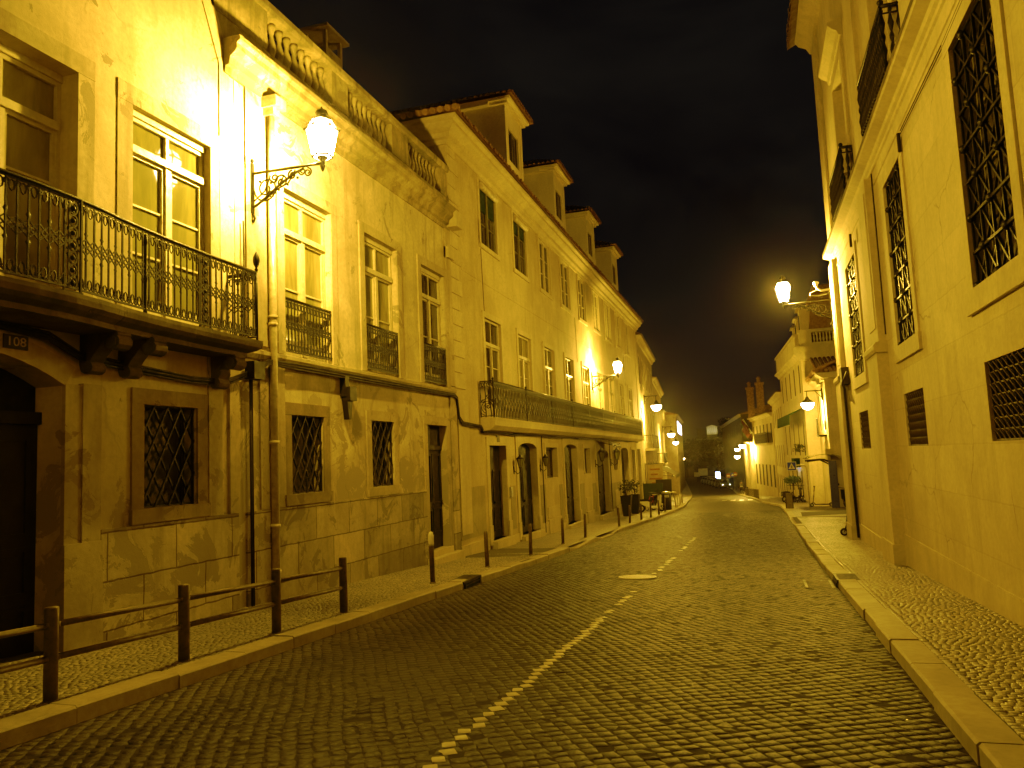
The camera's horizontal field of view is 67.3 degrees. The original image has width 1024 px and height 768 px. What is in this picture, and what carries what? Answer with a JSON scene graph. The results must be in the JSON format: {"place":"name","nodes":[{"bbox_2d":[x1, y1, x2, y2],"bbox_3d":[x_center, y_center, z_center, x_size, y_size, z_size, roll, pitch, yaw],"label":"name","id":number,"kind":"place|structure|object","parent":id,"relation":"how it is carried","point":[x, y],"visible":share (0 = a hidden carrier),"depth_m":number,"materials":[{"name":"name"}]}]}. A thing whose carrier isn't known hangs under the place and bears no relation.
{"place":"outdoors","nodes":[
{"label":"outdoors","id":0,"kind":"place"},
{"bbox_2d":[0,548,555,718],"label":"pavement","id":1,"kind":"structure","parent":0,"point":[95,669],"depth_m":8.71,"materials":[{"name":"stone"}]},
{"bbox_2d":[0,557,347,703],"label":"guard rail","id":2,"kind":"object","parent":1,"relation":"on","point":[52,655],"visible":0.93,"depth_m":7.39,"materials":[{"name":"metal"}]},
{"bbox_2d":[428,532,435,583],"bbox_3d":[-1.427,3.113,13.691,0.120,0.960,0.120,-5,-5,17],"label":"bollard","id":3,"kind":"object","parent":1,"relation":"on","point":[431,555],"visible":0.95,"depth_m":13.66,"materials":[{"name":"metal"}]},
{"bbox_2d":[484,531,489,567],"bbox_3d":[-0.544,3.554,16.448,0.120,0.815,0.120,-5,-7,17],"label":"bollard","id":4,"kind":"object","parent":1,"relation":"on","point":[486,549],"visible":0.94,"depth_m":16.42,"materials":[{"name":"metal"}]},
{"bbox_2d":[528,524,532,554],"bbox_3d":[0.467,3.950,19.427,0.120,0.815,0.120,-3,-5,17],"label":"bollard","id":5,"kind":"object","parent":1,"relation":"on","point":[530,538],"visible":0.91,"depth_m":19.39,"materials":[{"name":"metal"}]},
{"bbox_2d":[0,510,980,767],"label":"road","id":6,"kind":"structure","parent":0,"point":[706,730],"depth_m":6.70,"materials":[{"name":"grey stone"}]},
{"bbox_2d":[423,537,695,767],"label":"lane marking","id":7,"kind":"object","parent":6,"relation":"on","point":[497,707],"visible":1,"depth_m":6.37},
{"bbox_2d":[619,575,656,579],"bbox_3d":[2.393,3.692,14.658,0.720,0.075,0.720,-4,-6,17],"label":"manhole cover","id":8,"kind":"object","parent":6,"relation":"on","point":[636,577],"visible":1,"depth_m":14.54,"materials":[{"name":"metal"}]},
{"bbox_2d":[803,573,860,588],"bbox_3d":[5.264,3.240,12.685,0.840,0.142,0.800,-4,-6,17],"label":"storm drain","id":9,"kind":"object","parent":6,"relation":"on","point":[836,577],"visible":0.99,"depth_m":12.68,"materials":[{"name":"metal"}]},
{"bbox_2d":[235,0,829,441],"label":"sky","id":10,"kind":"structure","parent":0,"point":[689,128],"materials":[{"name":"black"}]},
{"bbox_2d":[500,485,690,548],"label":"pavement","id":11,"kind":"structure","parent":0,"point":[573,536],"depth_m":28.44,"materials":[{"name":"stone"}]},
{"bbox_2d":[561,518,564,543],"bbox_3d":[1.494,4.364,22.725,0.120,0.815,0.120,-4,-6,17],"label":"bollard","id":12,"kind":"object","parent":11,"relation":"on","point":[562,530],"visible":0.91,"depth_m":22.69,"materials":[{"name":"metal"}]},
{"bbox_2d":[618,480,633,515],"bbox_3d":[5.938,5.894,39.920,0.835,1.904,0.871,-4,-6,17],"label":"potted plant","id":13,"kind":"object","parent":11,"relation":"on","point":[626,500],"visible":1,"depth_m":39.72,"materials":[{"name":"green plant"}]},
{"bbox_2d":[627,479,641,513],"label":"potted plant","id":14,"kind":"object","parent":11,"relation":"on","point":[635,503],"visible":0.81,"depth_m":42.43,"materials":[{"name":"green plant"}]},
{"bbox_2d":[640,489,663,511],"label":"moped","id":15,"kind":"object","parent":11,"relation":"on","point":[644,502],"visible":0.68,"depth_m":44.39,"materials":[{"name":"metal"}]},
{"bbox_2d":[643,482,662,505],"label":"terrace screen","id":16,"kind":"object","parent":11,"relation":"on","point":[648,488],"visible":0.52,"depth_m":48.36,"materials":[{"name":"green plastic"}]},
{"bbox_2d":[656,479,671,494],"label":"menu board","id":17,"kind":"object","parent":11,"relation":"on","point":[667,484],"visible":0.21,"depth_m":52.33,"materials":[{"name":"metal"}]},
{"bbox_2d":[662,491,671,509],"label":"litter bin","id":18,"kind":"object","parent":11,"relation":"on","point":[666,495],"visible":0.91,"depth_m":46.69,"materials":[{"name":"metal"}]},
{"bbox_2d":[568,468,817,546],"bbox_3d":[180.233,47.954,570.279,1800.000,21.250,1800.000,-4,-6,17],"label":"ground","id":19,"kind":"structure","parent":0,"point":[710,473],"depth_m":238.26,"materials":[{"name":"grey stone"}]},
{"bbox_2d":[0,0,262,658],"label":"house","id":20,"kind":"structure","parent":19,"relation":"on","point":[119,489],"depth_m":9.26,"materials":[{"name":"paint"}]},
{"bbox_2d":[0,368,41,658],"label":"door","id":21,"kind":"structure","parent":20,"relation":"in","point":[19,421],"depth_m":8.30,"materials":[{"name":"brown wood"}]},
{"bbox_2d":[0,7,95,296],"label":"window","id":22,"kind":"structure","parent":20,"relation":"in","point":[30,91],"depth_m":8.79,"materials":[{"name":"paint"}]},
{"bbox_2d":[116,77,220,330],"bbox_3d":[-4.673,-2.228,10.471,0.196,3.100,1.970,-4,-6,17],"label":"window","id":23,"kind":"structure","parent":20,"relation":"in","point":[160,170],"depth_m":10.44,"materials":[{"name":"paint"}]},
{"bbox_2d":[129,387,210,524],"bbox_3d":[-4.558,0.939,10.100,0.300,1.680,1.410,-4,-6,17],"label":"window","id":24,"kind":"structure","parent":20,"relation":"in","point":[157,450],"depth_m":10.13,"materials":[{"name":"paint"}]},
{"bbox_2d":[211,0,465,607],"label":"house","id":25,"kind":"structure","parent":19,"relation":"on","point":[350,246],"depth_m":14.38,"materials":[{"name":"paint"}]},
{"bbox_2d":[250,107,339,222],"bbox_3d":[-3.407,-3.406,11.945,1.547,1.678,0.559,-4,-6,17],"label":"wall lantern","id":26,"kind":"object","parent":25,"relation":"attached to","point":[321,130],"depth_m":11.80,"materials":[{"name":"glass"}]},
{"bbox_2d":[275,172,339,364],"bbox_3d":[-3.672,-1.934,13.607,0.229,3.050,1.920,-4,-6,17],"label":"window","id":27,"kind":"structure","parent":25,"relation":"in","point":[302,312],"depth_m":13.62,"materials":[{"name":"paint"}]},
{"bbox_2d":[285,402,333,505],"bbox_3d":[-3.578,1.198,13.183,0.290,1.690,1.440,-4,-6,17],"label":"window","id":28,"kind":"structure","parent":25,"relation":"in","point":[300,446],"depth_m":13.27,"materials":[{"name":"paint"}]},
{"bbox_2d":[358,220,404,378],"bbox_3d":[-2.831,-1.706,16.268,0.229,3.050,1.900,-4,-6,17],"label":"window","id":29,"kind":"structure","parent":25,"relation":"in","point":[377,336],"depth_m":16.30,"materials":[{"name":"paint"}]},
{"bbox_2d":[365,410,401,496],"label":"window","id":30,"kind":"structure","parent":25,"relation":"in","point":[376,444],"depth_m":15.91,"materials":[{"name":"paint"}]},
{"bbox_2d":[416,254,450,387],"bbox_3d":[-1.997,-1.480,18.905,0.229,3.050,1.830,-4,-6,17],"label":"window","id":31,"kind":"structure","parent":25,"relation":"in","point":[431,353],"depth_m":18.95,"materials":[{"name":"paint"}]},
{"bbox_2d":[423,415,465,564],"bbox_3d":[-1.892,2.946,18.524,0.840,4.285,1.850,-4,-6,17],"label":"door","id":32,"kind":"structure","parent":25,"relation":"in","point":[431,438],"depth_m":18.68,"materials":[{"name":"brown wood"}]},
{"bbox_2d":[234,89,643,555],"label":"house","id":33,"kind":"structure","parent":19,"relation":"on","point":[547,320],"depth_m":26.76,"materials":[{"name":"beige paint"}]},
{"bbox_2d":[0,320,637,442],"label":"cable","id":34,"kind":"object","parent":33,"relation":"attached to","point":[49,336],"visible":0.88,"depth_m":11.20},
{"bbox_2d":[476,175,500,260],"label":"window","id":35,"kind":"structure","parent":33,"relation":"in","point":[486,197],"depth_m":23.52,"materials":[{"name":"green paint"}]},
{"bbox_2d":[481,310,505,417],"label":"window","id":36,"kind":"structure","parent":33,"relation":"in","point":[491,361],"depth_m":23.19,"materials":[{"name":"glass"}]},
{"bbox_2d":[485,437,516,548],"bbox_3d":[-0.414,3.261,22.712,0.460,3.360,2.070,-4,-6,17],"label":"door","id":37,"kind":"structure","parent":33,"relation":"in","point":[492,452],"depth_m":22.95,"materials":[{"name":"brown wood"}]},
{"bbox_2d":[513,454,523,473],"bbox_3d":[0.213,2.527,24.234,0.359,0.633,0.225,-4,-6,17],"label":"carriage lantern","id":38,"kind":"object","parent":33,"relation":"attached to","point":[520,458],"visible":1,"depth_m":24.18,"materials":[{"name":"metal"}]},
{"bbox_2d":[510,209,529,282],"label":"window","id":39,"kind":"structure","parent":33,"relation":"in","point":[518,226],"depth_m":26.71,"materials":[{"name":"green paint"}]},
{"bbox_2d":[515,328,534,421],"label":"window","id":40,"kind":"structure","parent":33,"relation":"in","point":[522,348],"depth_m":26.52,"materials":[{"name":"glass"}]},
{"bbox_2d":[514,436,545,548],"bbox_3d":[0.507,3.532,25.686,0.500,3.630,2.720,-4,-6,17],"label":"door","id":41,"kind":"structure","parent":33,"relation":"in","point":[523,444],"depth_m":26.06,"materials":[{"name":"green paint"}]},
{"bbox_2d":[537,235,553,300],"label":"window","id":42,"kind":"structure","parent":33,"relation":"in","point":[545,284],"depth_m":29.95,"materials":[{"name":"paint"}]},
{"bbox_2d":[542,341,557,424],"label":"window","id":43,"kind":"structure","parent":33,"relation":"in","point":[548,369],"depth_m":29.77,"materials":[{"name":"paint"}]},
{"bbox_2d":[543,442,561,533],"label":"window","id":44,"kind":"structure","parent":33,"relation":"in","point":[554,523],"depth_m":28.87,"materials":[{"name":"paint"}]},
{"bbox_2d":[559,256,572,314],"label":"window","id":45,"kind":"structure","parent":33,"relation":"in","point":[565,293],"depth_m":33.14,"materials":[{"name":"paint"}]},
{"bbox_2d":[563,352,577,426],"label":"window","id":46,"kind":"structure","parent":33,"relation":"in","point":[567,363],"depth_m":32.97,"materials":[{"name":"paint"}]},
{"bbox_2d":[561,438,583,528],"bbox_3d":[2.420,4.174,31.708,0.500,3.880,2.820,-4,-6,17],"label":"door","id":47,"kind":"structure","parent":33,"relation":"in","point":[567,443],"depth_m":32.17,"materials":[{"name":"green paint"}]},
{"bbox_2d":[576,274,587,325],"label":"window","id":48,"kind":"structure","parent":33,"relation":"in","point":[581,290],"depth_m":36.32,"materials":[{"name":"paint"}]},
{"bbox_2d":[581,361,591,428],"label":"window","id":49,"kind":"structure","parent":33,"relation":"in","point":[585,392],"depth_m":36.26,"materials":[{"name":"glass"}]},
{"bbox_2d":[583,444,594,522],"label":"window","id":50,"kind":"structure","parent":33,"relation":"in","point":[589,500],"depth_m":34.77,"materials":[{"name":"paint"}]},
{"bbox_2d":[591,288,600,335],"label":"window","id":51,"kind":"structure","parent":33,"relation":"in","point":[595,307],"depth_m":39.53,"materials":[{"name":"paint"}]},
{"bbox_2d":[595,368,604,430],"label":"window","id":52,"kind":"structure","parent":33,"relation":"in","point":[598,388],"depth_m":39.39,"materials":[{"name":"paint"}]},
{"bbox_2d":[595,447,605,466],"bbox_3d":[4.211,3.494,36.620,0.539,0.950,0.338,-4,-6,17],"label":"carriage lantern","id":53,"kind":"object","parent":33,"relation":"attached to","point":[602,455],"visible":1,"depth_m":36.55,"materials":[{"name":"metal"}]},
{"bbox_2d":[594,444,614,519],"bbox_3d":[4.492,4.922,38.250,0.520,3.810,3.520,-4,-6,17],"label":"door","id":54,"kind":"structure","parent":33,"relation":"in","point":[599,470],"depth_m":38.77,"materials":[{"name":"beige paint"}]},
{"bbox_2d":[591,357,622,392],"bbox_3d":[4.576,-0.444,37.000,1.547,1.678,0.559,-4,-6,17],"label":"wall lantern","id":55,"kind":"object","parent":33,"relation":"attached to","point":[617,364],"depth_m":36.87,"materials":[{"name":"glass"}]},
{"bbox_2d":[603,300,612,343],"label":"window","id":56,"kind":"structure","parent":33,"relation":"in","point":[606,307],"depth_m":42.73,"materials":[{"name":"paint"}]},
{"bbox_2d":[608,376,615,412],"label":"window","id":57,"kind":"structure","parent":33,"relation":"in","point":[610,389],"depth_m":42.76,"materials":[{"name":"paint"}]},
{"bbox_2d":[612,446,621,515],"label":"window","id":58,"kind":"structure","parent":33,"relation":"in","point":[617,493],"depth_m":41.71,"materials":[{"name":"paint"}]},
{"bbox_2d":[614,311,622,351],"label":"window","id":59,"kind":"structure","parent":33,"relation":"in","point":[617,319],"depth_m":45.92,"materials":[{"name":"paint"}]},
{"bbox_2d":[618,380,625,414],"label":"window","id":60,"kind":"structure","parent":33,"relation":"in","point":[619,382],"depth_m":45.94,"materials":[{"name":"paint"}]},
{"bbox_2d":[619,443,630,494],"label":"door","id":61,"kind":"structure","parent":33,"relation":"in","point":[624,446],"depth_m":45.64,"materials":[{"name":"beige paint"}]},
{"bbox_2d":[623,320,630,357],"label":"window","id":62,"kind":"structure","parent":33,"relation":"in","point":[626,330],"depth_m":49.19,"materials":[{"name":"paint"}]},
{"bbox_2d":[627,385,633,416],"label":"window","id":63,"kind":"structure","parent":33,"relation":"in","point":[629,391],"depth_m":49.20,"materials":[{"name":"paint"}]},
{"bbox_2d":[636,445,643,508],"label":"door","id":64,"kind":"structure","parent":33,"relation":"in","point":[637,446],"depth_m":50.54,"materials":[{"name":"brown wood"}]},
{"bbox_2d":[635,332,659,482],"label":"house","id":65,"kind":"structure","parent":19,"relation":"on","point":[646,359],"depth_m":58.01,"materials":[{"name":"paint"}]},
{"bbox_2d":[643,395,661,410],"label":"bell lamp","id":66,"kind":"object","parent":65,"relation":"attached to","point":[656,406],"visible":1,"depth_m":54.34,"materials":[{"name":"glass"}]},
{"bbox_2d":[647,463,662,482],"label":"hanging sign","id":67,"kind":"object","parent":65,"relation":"attached to","point":[655,471],"visible":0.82,"depth_m":54.01,"materials":[{"name":"metal"}]},
{"bbox_2d":[649,463,679,478],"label":"awning","id":68,"kind":"object","parent":65,"relation":"attached to","point":[672,472],"visible":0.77,"depth_m":60.19,"materials":[{"name":"fabric"}]},
{"bbox_2d":[652,376,667,478],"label":"house","id":69,"kind":"structure","parent":19,"relation":"on","point":[661,453],"depth_m":76.11,"materials":[{"name":"paint"}]},
{"bbox_2d":[661,409,666,478],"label":"house","id":70,"kind":"structure","parent":19,"relation":"on","point":[663,416],"depth_m":99.70,"materials":[{"name":"paint"}]},
{"bbox_2d":[664,411,685,493],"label":"house","id":71,"kind":"structure","parent":19,"relation":"on","point":[675,453],"depth_m":117.16,"materials":[{"name":"paint"}]},
{"bbox_2d":[683,437,700,477],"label":"tree","id":72,"kind":"object","parent":19,"relation":"on","point":[687,448],"visible":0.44,"depth_m":194.28,"materials":[{"name":"green plant"}]},
{"bbox_2d":[690,436,723,476],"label":"tree","id":73,"kind":"object","parent":19,"relation":"on","point":[698,444],"visible":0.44,"depth_m":188.14,"materials":[{"name":"green plant"}]},
{"bbox_2d":[698,437,724,477],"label":"tree","id":74,"kind":"object","parent":19,"relation":"on","point":[711,450],"visible":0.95,"depth_m":178.85,"materials":[{"name":"green plant"}]},
{"bbox_2d":[720,404,771,491],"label":"house","id":75,"kind":"structure","parent":19,"relation":"on","point":[732,433],"depth_m":128.56,"materials":[{"name":"paint"}]},
{"bbox_2d":[738,441,756,493],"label":"house","id":76,"kind":"structure","parent":19,"relation":"on","point":[750,472],"depth_m":92.36,"materials":[{"name":"paint"}]},
{"bbox_2d":[741,419,751,440],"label":"flag","id":77,"kind":"object","parent":76,"relation":"attached to","point":[746,430],"visible":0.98,"depth_m":89.36,"materials":[{"name":"white paint"}]},
{"bbox_2d":[745,377,778,496],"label":"house","id":78,"kind":"structure","parent":19,"relation":"on","point":[764,454],"depth_m":82.76,"materials":[{"name":"paint"}]},
{"bbox_2d":[767,389,788,496],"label":"house","id":79,"kind":"structure","parent":19,"relation":"on","point":[774,401],"depth_m":68.70,"materials":[{"name":"paint"}]},
{"bbox_2d":[774,284,835,503],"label":"house","id":80,"kind":"structure","parent":19,"relation":"on","point":[812,336],"depth_m":50.25,"materials":[{"name":"paint"}]},
{"bbox_2d":[805,356,843,506],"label":"house","id":81,"kind":"structure","parent":19,"relation":"on","point":[822,376],"depth_m":42.85,"materials":[{"name":"paint"}]},
{"bbox_2d":[801,388,822,409],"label":"bell lamp","id":82,"kind":"object","parent":81,"relation":"attached to","point":[807,403],"visible":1,"depth_m":44.74,"materials":[{"name":"glass"}]},
{"bbox_2d":[822,389,826,431],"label":"window","id":83,"kind":"structure","parent":81,"relation":"in","point":[823,401],"depth_m":44.36,"materials":[{"name":"paint"}]},
{"bbox_2d":[786,0,1023,626],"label":"palace","id":84,"kind":"structure","parent":19,"relation":"on","point":[920,112],"depth_m":10.95,"materials":[{"name":"beige paint"}]},
{"bbox_2d":[774,275,832,325],"bbox_3d":[8.517,-2.427,22.508,1.547,1.678,0.559,-4,-6,17],"label":"wall lantern","id":85,"kind":"object","parent":84,"relation":"attached to","point":[782,287],"depth_m":22.52,"materials":[{"name":"metal"}]},
{"bbox_2d":[810,281,829,295],"bbox_3d":[8.947,-2.772,22.349,0.585,0.441,0.152,-4,-6,17],"label":"security camera","id":86,"kind":"object","parent":84,"relation":"attached to","point":[815,283],"visible":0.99,"depth_m":22.34,"materials":[{"name":"white paint"}]},
{"bbox_2d":[818,17,852,172],"bbox_3d":[7.746,-6.268,18.398,0.320,3.830,2.540,-4,-6,17],"label":"window","id":87,"kind":"structure","parent":84,"relation":"in","point":[832,58],"depth_m":17.96,"materials":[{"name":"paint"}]},
{"bbox_2d":[843,240,868,389],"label":"window","id":88,"kind":"structure","parent":84,"relation":"in","point":[860,379],"depth_m":18.66,"materials":[{"name":"green paint"}]},
{"bbox_2d":[860,410,870,448],"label":"window","id":89,"kind":"structure","parent":84,"relation":"in","point":[864,417],"depth_m":18.53,"materials":[{"name":"metal"}]},
{"bbox_2d":[864,0,898,59],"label":"window","id":90,"kind":"structure","parent":84,"relation":"in","point":[867,5],"depth_m":13.59,"materials":[{"name":"paint"}]},
{"bbox_2d":[879,137,922,363],"bbox_3d":[6.589,-2.133,12.848,0.300,3.370,2.150,-4,-6,17],"label":"window","id":91,"kind":"structure","parent":84,"relation":"in","point":[911,343],"depth_m":12.89,"materials":[{"name":"black paint"}]},
{"bbox_2d":[905,388,928,445],"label":"window","id":92,"kind":"structure","parent":84,"relation":"in","point":[919,438],"depth_m":12.66,"materials":[{"name":"metal"}]},
{"bbox_2d":[941,0,1023,316],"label":"window","id":93,"kind":"structure","parent":84,"relation":"in","point":[996,125],"depth_m":8.21,"materials":[{"name":"black paint"}]},
{"bbox_2d":[987,348,1023,440],"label":"window","id":94,"kind":"structure","parent":84,"relation":"in","point":[1014,367],"depth_m":8.14,"materials":[{"name":"metal"}]},
{"bbox_2d":[683,438,723,469],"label":"hill","id":95,"kind":"structure","parent":0,"point":[693,466],"depth_m":379.60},
{"bbox_2d":[696,425,721,438],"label":"palace","id":96,"kind":"structure","parent":95,"relation":"on","point":[711,431],"depth_m":591.52,"materials":[{"name":"stone"}]},
{"bbox_2d":[673,477,782,512],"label":"road","id":97,"kind":"structure","parent":0,"point":[706,498],"depth_m":64.65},
{"bbox_2d":[0,480,691,750],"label":"kerb","id":98,"kind":"structure","parent":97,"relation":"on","point":[23,727],"depth_m":7.47,"materials":[{"name":"stone"}]},
{"bbox_2d":[450,574,480,588],"bbox_3d":[-0.873,3.650,14.169,0.350,0.142,0.900,-4,-6,17],"label":"storm drain","id":99,"kind":"object","parent":98,"relation":"in","point":[473,580],"visible":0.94,"depth_m":14.22,"materials":[{"name":"metal"}]},
{"bbox_2d":[714,480,730,488],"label":"parked car","id":100,"kind":"object","parent":97,"relation":"on","point":[722,483],"visible":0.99,"depth_m":131.33,"materials":[{"name":"paint"}]},
{"bbox_2d":[708,476,1023,767],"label":"kerb","id":101,"kind":"structure","parent":97,"relation":"on","point":[986,736],"depth_m":5.92,"materials":[{"name":"stone"}]},
{"bbox_2d":[745,488,758,498],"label":"fence","id":102,"kind":"object","parent":101,"relation":"on","point":[756,493],"visible":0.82,"depth_m":77.38,"materials":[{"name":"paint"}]},
{"bbox_2d":[709,476,846,516],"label":"pavement","id":103,"kind":"structure","parent":0,"point":[798,508],"depth_m":44.28,"materials":[{"name":"stone"}]},
{"bbox_2d":[785,492,793,508],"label":"pavement board","id":104,"kind":"object","parent":103,"relation":"on","point":[789,500],"visible":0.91,"depth_m":42.55,"materials":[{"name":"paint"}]},
{"bbox_2d":[783,475,800,501],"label":"shrub","id":105,"kind":"object","parent":103,"relation":"on","point":[794,479],"visible":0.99,"depth_m":53.60,"materials":[{"name":"green plant"}]},
{"bbox_2d":[781,483,803,501],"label":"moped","id":106,"kind":"object","parent":103,"relation":"on","point":[800,492],"visible":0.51,"depth_m":52.87,"materials":[{"name":"metal"}]},
{"bbox_2d":[787,462,809,507],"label":"crossing sign","id":107,"kind":"object","parent":103,"relation":"on","point":[791,466],"visible":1,"depth_m":43.00,"materials":[{"name":"black metal"}]},
{"bbox_2d":[803,449,839,507],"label":"bus shelter","id":108,"kind":"object","parent":103,"relation":"on","point":[834,487],"visible":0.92,"depth_m":41.44,"materials":[{"name":"metal"}]},
{"bbox_2d":[801,510,846,515],"bbox_3d":[16.081,6.049,36.449,8.355,0.262,3.538,0,-6,-23],"label":"asphalt strip","id":109,"kind":"object","parent":103,"relation":"on","point":[830,512],"visible":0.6,"depth_m":35.92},
{"bbox_2d":[792,516,1023,740],"bbox_3d":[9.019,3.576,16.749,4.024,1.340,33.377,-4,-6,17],"label":"pavement","id":110,"kind":"structure","parent":0,"point":[865,560],"depth_m":8.38,"materials":[{"name":"stone"}]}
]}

